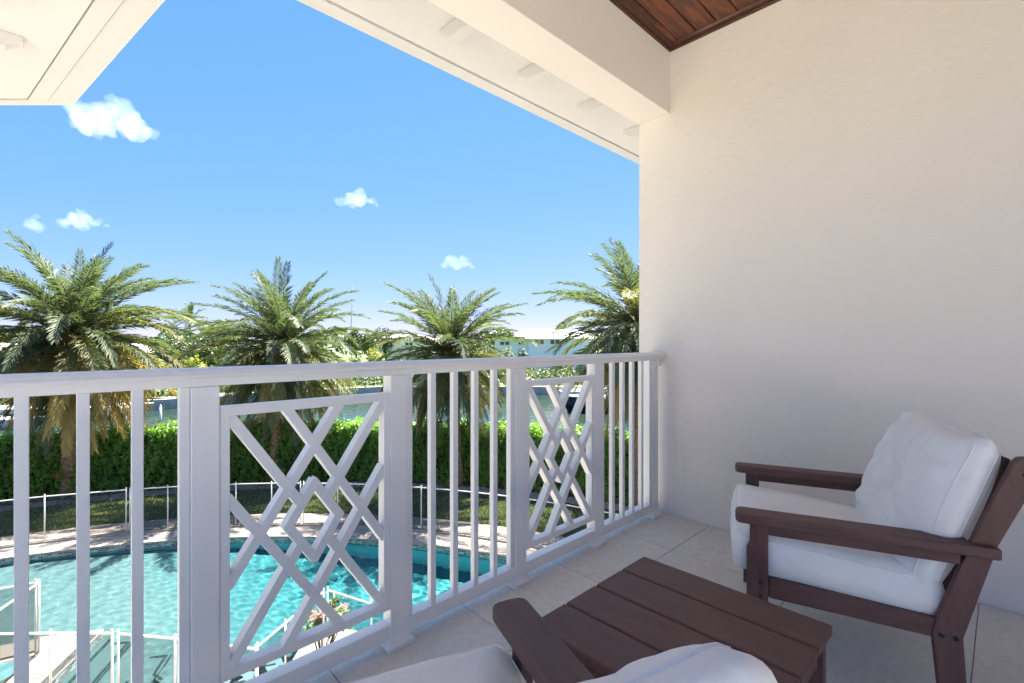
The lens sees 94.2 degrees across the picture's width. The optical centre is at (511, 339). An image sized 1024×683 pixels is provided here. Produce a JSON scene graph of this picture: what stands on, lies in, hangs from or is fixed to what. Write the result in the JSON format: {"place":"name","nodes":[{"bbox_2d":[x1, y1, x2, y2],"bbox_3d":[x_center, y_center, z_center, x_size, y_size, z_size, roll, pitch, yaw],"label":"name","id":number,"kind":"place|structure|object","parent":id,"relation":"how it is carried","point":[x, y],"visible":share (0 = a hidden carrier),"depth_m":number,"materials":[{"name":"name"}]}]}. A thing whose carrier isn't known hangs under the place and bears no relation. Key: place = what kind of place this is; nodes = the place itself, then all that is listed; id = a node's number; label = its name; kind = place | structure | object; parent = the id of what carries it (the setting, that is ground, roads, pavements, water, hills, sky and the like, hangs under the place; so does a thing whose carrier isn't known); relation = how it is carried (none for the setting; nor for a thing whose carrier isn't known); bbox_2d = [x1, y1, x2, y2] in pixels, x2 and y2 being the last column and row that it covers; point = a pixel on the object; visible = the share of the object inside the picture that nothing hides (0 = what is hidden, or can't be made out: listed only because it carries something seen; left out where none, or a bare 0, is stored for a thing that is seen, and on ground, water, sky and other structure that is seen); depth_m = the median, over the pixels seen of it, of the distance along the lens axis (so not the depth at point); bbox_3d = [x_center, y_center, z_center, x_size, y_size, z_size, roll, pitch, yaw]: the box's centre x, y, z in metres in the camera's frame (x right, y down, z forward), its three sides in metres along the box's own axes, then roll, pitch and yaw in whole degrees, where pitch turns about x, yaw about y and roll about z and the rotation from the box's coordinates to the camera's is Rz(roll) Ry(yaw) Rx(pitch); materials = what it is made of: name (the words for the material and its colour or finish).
{"place":"outdoors","nodes":[
{"label":"outdoors","id":0,"kind":"place"},
{"bbox_2d":[0,0,164,104],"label":"house wing","id":1,"kind":"structure","parent":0,"point":[59,52],"depth_m":2.77,"materials":[{"name":"white paint"}]},
{"bbox_2d":[0,344,201,372],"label":"pink house","id":2,"kind":"structure","parent":0,"point":[126,357],"depth_m":67.06,"materials":[{"name":"paint"}]},
{"bbox_2d":[0,513,564,682],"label":"pool deck","id":3,"kind":"structure","parent":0,"point":[63,652],"depth_m":12.59,"materials":[{"name":"beige concrete"}]},
{"bbox_2d":[0,662,13,680],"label":"spa water","id":4,"kind":"structure","parent":3,"relation":"on","point":[6,669],"depth_m":7.60,"materials":[{"name":"teal liquid"}]},
{"bbox_2d":[0,579,36,659],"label":"pool fence","id":5,"kind":"object","parent":3,"relation":"on","point":[35,617],"visible":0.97,"depth_m":8.01,"materials":[{"name":"grey metal"}]},
{"bbox_2d":[0,629,256,682],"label":"pool fence","id":6,"kind":"object","parent":3,"relation":"on","point":[50,633],"visible":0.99,"depth_m":6.62,"materials":[{"name":"grey metal"}]},
{"bbox_2d":[0,579,39,682],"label":"fence gate","id":7,"kind":"structure","parent":6,"relation":"attached to","point":[10,602],"depth_m":8.01,"materials":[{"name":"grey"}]},
{"bbox_2d":[0,538,505,682],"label":"pool shell","id":8,"kind":"object","parent":3,"relation":"in","point":[269,666],"visible":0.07,"depth_m":11.92,"materials":[{"name":"paint"}]},
{"bbox_2d":[0,541,505,682],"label":"pool water","id":9,"kind":"structure","parent":8,"relation":"in","point":[110,590],"depth_m":10.18,"materials":[{"name":"teal liquid"}]},
{"bbox_2d":[256,588,323,675],"bbox_3d":[-3.235,4.668,7.039,0.038,1.265,1.463,0,0,13],"label":"pool fence","id":10,"kind":"object","parent":3,"relation":"on","point":[277,629],"visible":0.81,"depth_m":6.85,"materials":[{"name":"grey metal"}]},
{"bbox_2d":[0,481,616,546],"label":"pool fence","id":11,"kind":"object","parent":3,"relation":"on","point":[235,484],"visible":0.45,"depth_m":13.02,"materials":[{"name":"grey metal"}]},
{"bbox_2d":[298,589,354,648],"bbox_3d":[-3.119,4.806,8.131,1.008,1.000,0.630,0,0,-44],"label":"flowering shrub","id":12,"kind":"object","parent":3,"relation":"on","point":[318,617],"visible":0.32,"depth_m":8.05,"materials":[{"name":"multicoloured plant"}]},
{"bbox_2d":[326,586,371,644],"bbox_3d":[-1.716,4.668,7.196,2.891,1.265,0.160,0,0,22],"label":"pool fence","id":13,"kind":"object","parent":3,"relation":"on","point":[350,597],"visible":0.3,"depth_m":7.58,"materials":[{"name":"grey metal"}]},
{"bbox_2d":[0,342,596,403],"bbox_3d":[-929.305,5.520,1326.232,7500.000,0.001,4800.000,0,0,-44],"label":"bank","id":14,"kind":"structure","parent":0,"point":[347,356],"depth_m":141.88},
{"bbox_2d":[143,334,211,367],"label":"broadleaf tree","id":15,"kind":"object","parent":14,"relation":"on","point":[171,341],"visible":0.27,"depth_m":52.37,"materials":[{"name":"green plant"}]},
{"bbox_2d":[145,393,234,398],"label":"patio","id":16,"kind":"structure","parent":14,"relation":"on","point":[164,397],"depth_m":44.74,"materials":[{"name":"beige concrete"}]},
{"bbox_2d":[171,301,210,345],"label":"coconut palm","id":17,"kind":"object","parent":14,"relation":"on","point":[189,309],"visible":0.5,"depth_m":60.08,"materials":[{"name":"green plant"}]},
{"bbox_2d":[179,354,206,367],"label":"round shrub","id":18,"kind":"object","parent":14,"relation":"on","point":[193,361],"visible":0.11,"depth_m":49.97,"materials":[{"name":"yellow plant"}]},
{"bbox_2d":[182,324,255,366],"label":"broadleaf tree","id":19,"kind":"object","parent":14,"relation":"on","point":[206,352],"visible":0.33,"depth_m":54.63,"materials":[{"name":"green plant"}]},
{"bbox_2d":[0,367,586,404],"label":"bank plants","id":20,"kind":"object","parent":14,"relation":"on","point":[370,381],"visible":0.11,"depth_m":58.07,"materials":[{"name":"green plant"}]},
{"bbox_2d":[1,386,604,416],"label":"seawall","id":21,"kind":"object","parent":14,"relation":"on","point":[170,403],"visible":0.07,"depth_m":53.88,"materials":[{"name":"concrete"}]},
{"bbox_2d":[7,325,618,358],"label":"wood","id":22,"kind":"object","parent":14,"relation":"on","point":[338,348],"visible":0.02,"depth_m":132.74,"materials":[{"name":"green plant"}]},
{"bbox_2d":[344,330,361,357],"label":"broadleaf tree","id":23,"kind":"object","parent":14,"relation":"on","point":[356,337],"visible":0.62,"depth_m":95.02,"materials":[{"name":"green plant"}]},
{"bbox_2d":[349,356,362,361],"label":"round shrub","id":24,"kind":"object","parent":14,"relation":"on","point":[355,359],"visible":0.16,"depth_m":63.90,"materials":[{"name":"green plant"}]},
{"bbox_2d":[359,332,375,359],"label":"broadleaf tree","id":25,"kind":"object","parent":14,"relation":"on","point":[364,347],"visible":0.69,"depth_m":91.38,"materials":[{"name":"green plant"}]},
{"bbox_2d":[365,347,384,361],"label":"round shrub","id":26,"kind":"object","parent":14,"relation":"on","point":[373,357],"visible":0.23,"depth_m":65.62,"materials":[{"name":"yellow plant"}]},
{"bbox_2d":[371,326,394,359],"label":"broadleaf tree","id":27,"kind":"object","parent":14,"relation":"on","point":[390,345],"visible":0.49,"depth_m":77.45,"materials":[{"name":"green plant"}]},
{"bbox_2d":[501,346,515,372],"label":"round shrub","id":28,"kind":"object","parent":14,"relation":"on","point":[509,351],"visible":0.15,"depth_m":69.81,"materials":[{"name":"green plant"}]},
{"bbox_2d":[517,345,530,374],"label":"round shrub","id":29,"kind":"object","parent":14,"relation":"on","point":[520,353],"visible":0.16,"depth_m":68.81,"materials":[{"name":"green plant"}]},
{"bbox_2d":[495,330,595,373],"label":"blue house","id":30,"kind":"structure","parent":14,"relation":"on","point":[543,340],"depth_m":76.00,"materials":[{"name":"paint"}]},
{"bbox_2d":[499,341,509,345],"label":"window","id":31,"kind":"structure","parent":30,"relation":"in","point":[501,343],"depth_m":77.45,"materials":[{"name":"glass"}]},
{"bbox_2d":[534,340,543,344],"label":"window","id":32,"kind":"structure","parent":30,"relation":"in","point":[541,342],"depth_m":75.93,"materials":[{"name":"glass"}]},
{"bbox_2d":[550,340,559,344],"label":"window","id":33,"kind":"structure","parent":30,"relation":"in","point":[552,342],"depth_m":75.93,"materials":[{"name":"glass"}]},
{"bbox_2d":[551,365,569,375],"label":"round shrub","id":34,"kind":"object","parent":14,"relation":"on","point":[561,368],"visible":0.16,"depth_m":67.49,"materials":[{"name":"green plant"}]},
{"bbox_2d":[0,487,618,537],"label":"lawn","id":35,"kind":"structure","parent":0,"point":[441,509],"depth_m":14.96,"materials":[{"name":"green plant"}]},
{"bbox_2d":[0,482,628,511],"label":"gravel","id":36,"kind":"structure","parent":35,"relation":"on","point":[174,491],"depth_m":16.21,"materials":[{"name":"grey gravel"}]},
{"bbox_2d":[0,477,628,510],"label":"planting bed","id":37,"kind":"object","parent":35,"relation":"on","point":[5,503],"visible":0.16,"depth_m":16.79,"materials":[{"name":"green plant"}]},
{"bbox_2d":[59,487,99,506],"bbox_3d":[-14.214,5.124,15.687,1.290,0.704,1.381,0,0,-44],"label":"spiky plant","id":38,"kind":"object","parent":37,"relation":"on","point":[75,496],"visible":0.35,"depth_m":15.61,"materials":[{"name":"green plant"}]},
{"bbox_2d":[0,228,209,499],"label":"date palm","id":39,"kind":"object","parent":37,"relation":"on","point":[69,334],"visible":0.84,"depth_m":15.14,"materials":[{"name":"palm leaf"},{"name":"bark"}]},
{"bbox_2d":[39,469,71,484],"bbox_3d":[-14.805,4.441,15.449,0.923,0.424,0.737,0,0,-17],"label":"spiky plant","id":40,"kind":"object","parent":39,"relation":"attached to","point":[56,477],"visible":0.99,"depth_m":15.44,"materials":[{"name":"green plant"}]},
{"bbox_2d":[249,474,269,488],"bbox_3d":[-9.121,5.147,17.186,0.756,0.535,0.925,0,0,-44],"label":"spiky plant","id":41,"kind":"object","parent":37,"relation":"on","point":[261,481],"visible":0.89,"depth_m":17.17,"materials":[{"name":"green plant"}]},
{"bbox_2d":[163,255,387,482],"bbox_3d":[-8.550,1.100,17.731,7.301,8.407,7.398,0,0,-44],"label":"date palm","id":42,"kind":"object","parent":37,"relation":"on","point":[279,329],"visible":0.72,"depth_m":16.83,"materials":[{"name":"green plant"}]},
{"bbox_2d":[0,413,637,504],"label":"hedge","id":43,"kind":"object","parent":37,"relation":"on","point":[110,465],"visible":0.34,"depth_m":16.93,"materials":[{"name":"green plant"}]},
{"bbox_2d":[437,476,449,490],"bbox_3d":[-2.421,5.122,16.943,1.020,0.704,1.031,0,0,6],"label":"spiky plant","id":44,"kind":"object","parent":37,"relation":"on","point":[445,485],"visible":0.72,"depth_m":17.00,"materials":[{"name":"green plant"}]},
{"bbox_2d":[359,273,541,486],"bbox_3d":[-2.065,1.422,17.110,6.253,7.762,6.612,0,0,-44],"label":"date palm","id":45,"kind":"object","parent":37,"relation":"on","point":[451,335],"visible":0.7,"depth_m":16.37,"materials":[{"name":"green plant"}]},
{"bbox_2d":[531,237,638,506],"bbox_3d":[4.000,0.866,15.093,6.618,8.867,7.216,0,0,-44],"label":"date palm","id":46,"kind":"object","parent":37,"relation":"on","point":[624,324],"visible":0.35,"depth_m":14.49,"materials":[{"name":"green plant"}]},
{"bbox_2d":[297,0,1023,614],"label":"house","id":47,"kind":"structure","parent":35,"relation":"on","point":[831,234],"depth_m":2.56,"materials":[{"name":"white paint"}]},
{"bbox_2d":[303,513,1023,682],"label":"balcony floor","id":48,"kind":"structure","parent":47,"relation":"on","point":[860,651],"depth_m":1.93,"materials":[{"name":"beige tile"}]},
{"bbox_2d":[0,352,666,682],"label":"balcony railing","id":49,"kind":"object","parent":48,"relation":"on","point":[208,575],"visible":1,"depth_m":1.64,"materials":[{"name":"white wood"}]},
{"bbox_2d":[349,598,777,682],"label":"lounge chair","id":50,"kind":"object","parent":48,"relation":"on","point":[542,652],"visible":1,"depth_m":0.91,"materials":[{"name":"white fabric"}]},
{"bbox_2d":[542,557,832,682],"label":"side table","id":51,"kind":"object","parent":48,"relation":"on","point":[642,607],"visible":0.87,"depth_m":1.27,"materials":[{"name":"brown wood"}]},
{"bbox_2d":[730,411,1023,682],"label":"lounge chair","id":52,"kind":"object","parent":48,"relation":"on","point":[911,539],"visible":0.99,"depth_m":1.52,"materials":[{"name":"white fabric"}]},
{"bbox_2d":[0,394,628,436],"bbox_3d":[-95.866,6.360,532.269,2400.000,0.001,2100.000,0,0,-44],"label":"canal water","id":53,"kind":"structure","parent":0,"point":[351,411],"depth_m":40.59,"materials":[{"name":"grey liquid"}]},
{"bbox_2d":[0,417,42,428],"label":"boat","id":54,"kind":"object","parent":53,"relation":"on","point":[3,426],"visible":0.09,"depth_m":33.91,"materials":[{"name":"white paint"}]},
{"bbox_2d":[0,402,154,418],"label":"white dock","id":55,"kind":"object","parent":53,"relation":"in","point":[3,409],"visible":0.06,"depth_m":37.97,"materials":[{"name":"paint"}]},
{"bbox_2d":[159,405,161,420],"bbox_3d":[-27.575,5.925,37.302,0.197,1.670,0.194,0,0,-44],"label":"mooring pile","id":56,"kind":"object","parent":53,"relation":"in","point":[160,412],"visible":0.83,"depth_m":37.23,"materials":[{"name":"white paint"}]},
{"bbox_2d":[350,286,380,383],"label":"sailboat","id":57,"kind":"object","parent":53,"relation":"on","point":[350,330],"visible":0.07,"depth_m":59.96,"materials":[{"name":"white paint"}]},
{"bbox_2d":[559,389,580,394],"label":"boat","id":58,"kind":"object","parent":53,"relation":"on","point":[575,392],"visible":0.22,"depth_m":53.64,"materials":[{"name":"white paint"}]},
{"bbox_2d":[565,382,628,411],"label":"motor boat","id":59,"kind":"object","parent":53,"relation":"on","point":[570,403],"visible":0.1,"depth_m":41.90,"materials":[{"name":"blue"}]},
{"bbox_2d":[0,0,638,339],"label":"sky","id":60,"kind":"structure","parent":0,"point":[225,138],"materials":[{"name":"blue"}]},
{"bbox_2d":[374,334,435,360],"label":"white house","id":61,"kind":"structure","parent":0,"point":[400,344],"depth_m":82.00,"materials":[{"name":"paint"}]},
{"bbox_2d":[405,342,412,345],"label":"window","id":62,"kind":"structure","parent":61,"relation":"in","point":[406,343],"depth_m":81.92,"materials":[{"name":"glass"}]},
{"bbox_2d":[511,329,545,338],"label":"grey roofed house","id":63,"kind":"structure","parent":0,"point":[527,332],"depth_m":103.00,"materials":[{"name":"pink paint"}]}
]}

